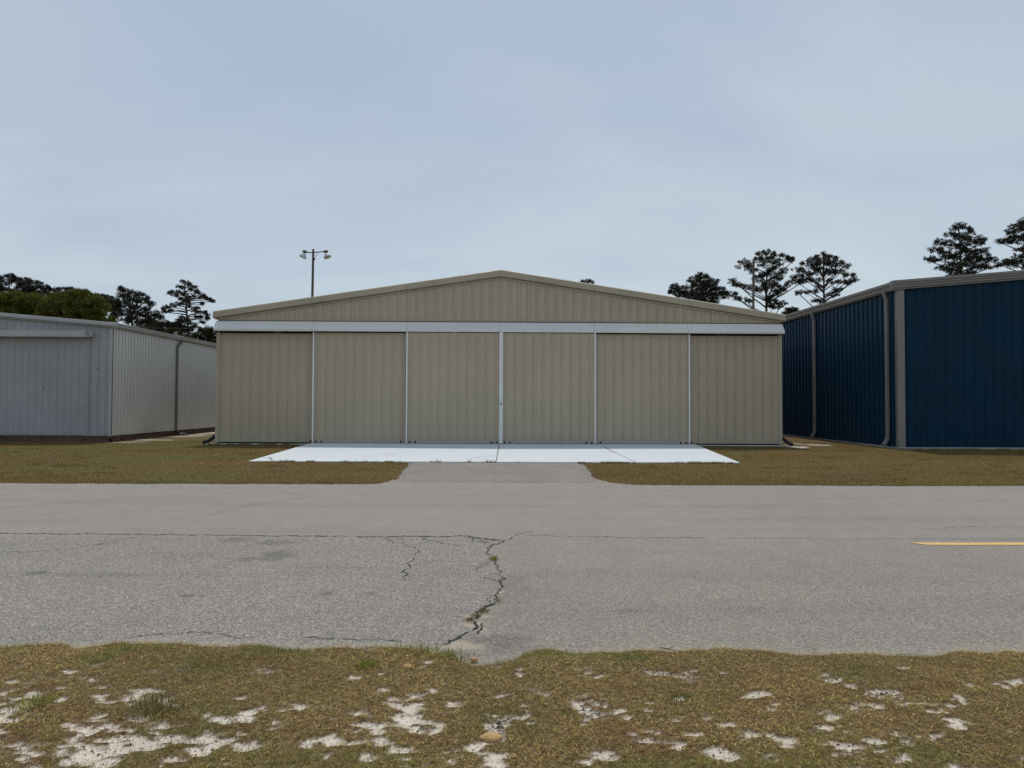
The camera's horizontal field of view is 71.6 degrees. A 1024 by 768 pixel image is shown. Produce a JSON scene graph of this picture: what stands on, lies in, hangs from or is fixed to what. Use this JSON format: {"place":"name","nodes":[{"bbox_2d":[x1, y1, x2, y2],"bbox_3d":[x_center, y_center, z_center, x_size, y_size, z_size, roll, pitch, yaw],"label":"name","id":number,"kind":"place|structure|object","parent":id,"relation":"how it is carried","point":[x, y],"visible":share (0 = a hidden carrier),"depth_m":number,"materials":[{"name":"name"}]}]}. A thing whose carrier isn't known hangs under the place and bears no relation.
{"place":"outdoors","nodes":[
{"label":"outdoors","id":0,"kind":"place"},
{"bbox_2d":[248,443,739,463],"bbox_3d":[-0.214,1.948,19.772,12.560,0.185,7.065,0,-2,-1],"label":"concrete apron","id":1,"kind":"object","parent":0,"point":[498,452],"visible":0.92,"depth_m":19.02,"materials":[{"name":"white concrete"}]},
{"bbox_2d":[395,462,601,482],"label":"driveway","id":2,"kind":"structure","parent":0,"point":[448,472],"depth_m":13.97,"materials":[{"name":"concrete"}]},
{"bbox_2d":[0,480,1023,665],"bbox_3d":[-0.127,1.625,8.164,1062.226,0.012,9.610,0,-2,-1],"label":"road","id":3,"kind":"structure","parent":0,"point":[597,567],"depth_m":6.11,"materials":[{"name":"grey asphalt"}]},
{"bbox_2d":[460,616,477,621],"bbox_3d":[-0.276,1.508,4.574,0.102,0.034,0.101,-1,-2,30],"label":"weed tuft","id":4,"kind":"object","parent":3,"relation":"on","point":[468,619],"visible":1,"depth_m":4.57,"materials":[{"name":"green plant"}]},
{"bbox_2d":[470,657,477,661],"bbox_3d":[-0.206,1.496,3.861,0.044,0.023,0.034,0,-2,-1],"label":"clay lump","id":5,"kind":"object","parent":3,"relation":"on","point":[473,659],"visible":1,"depth_m":3.85,"materials":[{"name":"beige soil"}]},
{"bbox_2d":[476,607,493,613],"bbox_3d":[-0.184,1.512,4.773,0.147,0.036,0.132,0,-2,-1],"label":"weed tuft","id":6,"kind":"object","parent":3,"relation":"on","point":[483,610],"visible":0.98,"depth_m":4.77,"materials":[{"name":"green plant"}]},
{"bbox_2d":[910,542,1023,544],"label":"road line","id":7,"kind":"object","parent":3,"relation":"on","point":[978,543],"visible":1,"depth_m":7.20,"materials":[{"name":"yellow paint"}]},
{"bbox_2d":[0,640,1023,767],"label":"verge","id":8,"kind":"structure","parent":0,"point":[107,757],"depth_m":3.19,"materials":[{"name":"brown plant"}]},
{"bbox_2d":[2,690,66,714],"bbox_3d":[-2.184,1.445,3.228,0.285,0.061,0.230,0,-2,11],"label":"weed tuft","id":9,"kind":"object","parent":8,"relation":"on","point":[29,702],"visible":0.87,"depth_m":3.25,"materials":[{"name":"green plant"}]},
{"bbox_2d":[95,683,211,724],"bbox_3d":[-1.605,1.430,3.205,0.428,0.079,0.369,0,-2,8],"label":"weed tuft","id":10,"kind":"object","parent":8,"relation":"on","point":[155,706],"visible":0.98,"depth_m":3.20,"materials":[{"name":"green plant"}]},
{"bbox_2d":[347,654,382,672],"bbox_3d":[-0.764,1.464,3.732,0.188,0.052,0.233,-1,-2,40],"label":"weed tuft","id":11,"kind":"object","parent":8,"relation":"on","point":[368,663],"visible":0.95,"depth_m":3.73,"materials":[{"name":"green plant"}]},
{"bbox_2d":[403,664,412,668],"bbox_3d":[-0.546,1.479,3.719,0.054,0.027,0.044,0,-2,-1],"label":"clay lump","id":12,"kind":"object","parent":8,"relation":"on","point":[407,666],"visible":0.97,"depth_m":3.71,"materials":[{"name":"beige soil"}]},
{"bbox_2d":[378,640,453,656],"bbox_3d":[-0.549,1.482,3.979,0.394,0.044,0.346,1,-2,-21],"label":"weed tuft","id":13,"kind":"object","parent":8,"relation":"on","point":[425,648],"visible":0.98,"depth_m":4.00,"materials":[{"name":"green plant"}]},
{"bbox_2d":[409,644,479,664],"bbox_3d":[-0.359,1.483,3.897,0.342,0.048,0.307,0,-2,15],"label":"weed tuft","id":14,"kind":"object","parent":8,"relation":"on","point":[448,653],"visible":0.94,"depth_m":3.92,"materials":[{"name":"green plant"}]},
{"bbox_2d":[480,732,502,741],"bbox_3d":[-0.086,1.467,2.956,0.097,0.024,0.067,0,-2,-1],"label":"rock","id":15,"kind":"object","parent":8,"relation":"on","point":[487,737],"visible":0.98,"depth_m":2.94,"materials":[{"name":"beige stone"}]},
{"bbox_2d":[0,670,1017,767],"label":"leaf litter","id":16,"kind":"object","parent":8,"relation":"on","point":[499,721],"visible":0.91,"depth_m":3.06,"materials":[{"name":"brown plant"}]},
{"bbox_2d":[663,685,707,706],"bbox_3d":[0.797,1.469,3.352,0.224,0.048,0.212,-1,-2,41],"label":"weed tuft","id":17,"kind":"object","parent":8,"relation":"on","point":[686,696],"visible":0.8,"depth_m":3.35,"materials":[{"name":"green plant"}]},
{"bbox_2d":[0,432,1023,485],"bbox_3d":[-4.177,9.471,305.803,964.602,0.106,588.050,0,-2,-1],"label":"lawn","id":18,"kind":"structure","parent":0,"point":[201,437],"depth_m":15.36,"materials":[{"name":"plant"}]},
{"bbox_2d":[0,275,8,292],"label":"pine tree","id":19,"kind":"object","parent":18,"relation":"on","point":[2,287],"visible":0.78,"depth_m":71.50,"materials":[{"name":"green plant"}]},
{"bbox_2d":[3,272,18,291],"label":"pine tree","id":20,"kind":"object","parent":18,"relation":"on","point":[11,278],"visible":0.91,"depth_m":73.56,"materials":[{"name":"green plant"}]},
{"bbox_2d":[0,289,44,314],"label":"broadleaf tree","id":21,"kind":"object","parent":18,"relation":"on","point":[15,301],"visible":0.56,"depth_m":60.06,"materials":[{"name":"green plant"}]},
{"bbox_2d":[10,276,42,293],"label":"pine tree","id":22,"kind":"object","parent":18,"relation":"on","point":[24,285],"visible":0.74,"depth_m":75.06,"materials":[{"name":"green plant"}]},
{"bbox_2d":[34,280,52,294],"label":"pine tree","id":23,"kind":"object","parent":18,"relation":"on","point":[45,288],"visible":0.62,"depth_m":79.37,"materials":[{"name":"green plant"}]},
{"bbox_2d":[46,286,77,293],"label":"pine tree","id":24,"kind":"object","parent":18,"relation":"on","point":[59,288],"visible":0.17,"depth_m":77.40,"materials":[{"name":"green plant"}]},
{"bbox_2d":[32,287,120,322],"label":"broadleaf tree","id":25,"kind":"object","parent":18,"relation":"on","point":[83,304],"visible":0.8,"depth_m":58.27,"materials":[{"name":"green plant"}]},
{"bbox_2d":[96,293,119,316],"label":"pine tree","id":26,"kind":"object","parent":18,"relation":"on","point":[109,298],"visible":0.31,"depth_m":81.43,"materials":[{"name":"green plant"}]},
{"bbox_2d":[0,313,215,441],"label":"grey hangar","id":27,"kind":"structure","parent":18,"relation":"on","point":[68,380],"depth_m":24.03,"materials":[{"name":"metal"}]},
{"bbox_2d":[0,337,97,434],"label":"sliding door","id":28,"kind":"structure","parent":27,"relation":"in","point":[44,382],"depth_m":23.97,"materials":[{"name":"grey metal"}]},
{"bbox_2d":[108,285,164,327],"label":"pine tree","id":29,"kind":"object","parent":18,"relation":"on","point":[134,309],"visible":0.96,"depth_m":65.38,"materials":[{"name":"green plant"}]},
{"bbox_2d":[136,319,194,338],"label":"broadleaf tree","id":30,"kind":"object","parent":18,"relation":"on","point":[159,326],"visible":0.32,"depth_m":74.34,"materials":[{"name":"green plant"}]},
{"bbox_2d":[161,279,215,337],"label":"pine tree","id":31,"kind":"object","parent":18,"relation":"on","point":[182,320],"visible":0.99,"depth_m":63.64,"materials":[{"name":"green plant"}]},
{"bbox_2d":[191,325,217,342],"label":"broadleaf tree","id":32,"kind":"object","parent":18,"relation":"on","point":[208,335],"visible":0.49,"depth_m":78.72,"materials":[{"name":"green plant"}]},
{"bbox_2d":[299,249,330,296],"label":"light pole","id":33,"kind":"object","parent":18,"relation":"on","point":[327,255],"visible":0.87,"depth_m":43.96,"materials":[{"name":"grey metal"}]},
{"bbox_2d":[207,269,788,446],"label":"aircraft hangar","id":34,"kind":"structure","parent":18,"relation":"on","point":[501,356],"depth_m":23.28,"materials":[{"name":"beige paint"}]},
{"bbox_2d":[202,435,214,443],"bbox_3d":[-9.858,1.816,23.140,0.145,0.318,0.446,-1,-2,38],"label":"drain pipe","id":35,"kind":"object","parent":34,"relation":"attached to","point":[210,439],"visible":1,"depth_m":23.09,"materials":[{"name":"rubber"}]},
{"bbox_2d":[218,333,316,442],"bbox_3d":[-7.996,0.135,23.267,3.227,3.600,0.037,0,-2,-1],"label":"door panel","id":36,"kind":"structure","parent":34,"relation":"in","point":[266,378],"depth_m":23.27,"materials":[{"name":"beige paint"}]},
{"bbox_2d":[312,332,405,442],"bbox_3d":[-4.913,0.110,23.206,3.196,3.618,0.110,0,-2,-1],"label":"door panel","id":37,"kind":"structure","parent":34,"relation":"in","point":[359,379],"depth_m":23.20,"materials":[{"name":"beige paint"}]},
{"bbox_2d":[406,332,501,443],"bbox_3d":[-1.885,0.118,23.109,3.117,3.623,0.145,0,-2,-1],"label":"door panel","id":38,"kind":"structure","parent":34,"relation":"in","point":[453,380],"depth_m":23.12,"materials":[{"name":"beige paint"}]},
{"bbox_2d":[501,332,595,443],"bbox_3d":[1.188,0.132,23.167,3.090,3.623,0.112,0,-2,-1],"label":"door panel","id":39,"kind":"structure","parent":34,"relation":"in","point":[548,380],"depth_m":23.16,"materials":[{"name":"beige paint"}]},
{"bbox_2d":[596,334,689,443],"bbox_3d":[4.225,0.151,23.328,3.247,3.618,0.110,0,-2,-1],"label":"door panel","id":40,"kind":"structure","parent":34,"relation":"in","point":[643,380],"depth_m":23.32,"materials":[{"name":"beige paint"}]},
{"bbox_2d":[690,336,779,444],"bbox_3d":[7.283,0.204,23.472,3.133,3.600,0.037,0,-2,-1],"label":"door panel","id":41,"kind":"structure","parent":34,"relation":"in","point":[734,379],"depth_m":23.48,"materials":[{"name":"beige paint"}]},
{"bbox_2d":[783,437,792,445],"bbox_3d":[9.066,1.901,23.396,0.162,0.317,0.419,1,-2,-28],"label":"drain pipe","id":42,"kind":"object","parent":34,"relation":"attached to","point":[788,442],"visible":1,"depth_m":23.34,"materials":[{"name":"rubber"}]},
{"bbox_2d":[581,278,594,283],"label":"pine tree","id":43,"kind":"object","parent":18,"relation":"on","point":[590,280],"visible":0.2,"depth_m":78.68,"materials":[{"name":"green plant"}]},
{"bbox_2d":[667,271,730,303],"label":"pine tree","id":44,"kind":"object","parent":18,"relation":"on","point":[700,285],"visible":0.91,"depth_m":61.73,"materials":[{"name":"green plant"}]},
{"bbox_2d":[734,259,771,309],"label":"light pole","id":45,"kind":"object","parent":18,"relation":"on","point":[738,265],"visible":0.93,"depth_m":44.32,"materials":[{"name":"grey metal"}]},
{"bbox_2d":[725,248,808,312],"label":"pine tree","id":46,"kind":"object","parent":18,"relation":"on","point":[768,299],"visible":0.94,"depth_m":60.27,"materials":[{"name":"green plant"}]},
{"bbox_2d":[782,306,798,314],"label":"pine tree","id":47,"kind":"object","parent":18,"relation":"on","point":[791,309],"visible":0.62,"depth_m":72.26,"materials":[{"name":"green plant"}]},
{"bbox_2d":[790,249,859,305],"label":"pine tree","id":48,"kind":"object","parent":18,"relation":"on","point":[817,262],"visible":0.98,"depth_m":60.38,"materials":[{"name":"green plant"}]},
{"bbox_2d":[780,270,1023,449],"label":"blue hangar","id":49,"kind":"structure","parent":18,"relation":"on","point":[927,363],"depth_m":22.11,"materials":[{"name":"paint"}]},
{"bbox_2d":[923,222,999,275],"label":"pine tree","id":50,"kind":"object","parent":18,"relation":"on","point":[971,257],"visible":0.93,"depth_m":55.55,"materials":[{"name":"green plant"}]},
{"bbox_2d":[994,217,1023,270],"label":"pine tree","id":51,"kind":"object","parent":18,"relation":"on","point":[1011,239],"visible":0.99,"depth_m":55.58,"materials":[{"name":"green plant"}]},
{"bbox_2d":[0,0,1023,340],"label":"sky","id":52,"kind":"structure","parent":0,"point":[148,146],"materials":[{"name":"blue"}]}
]}

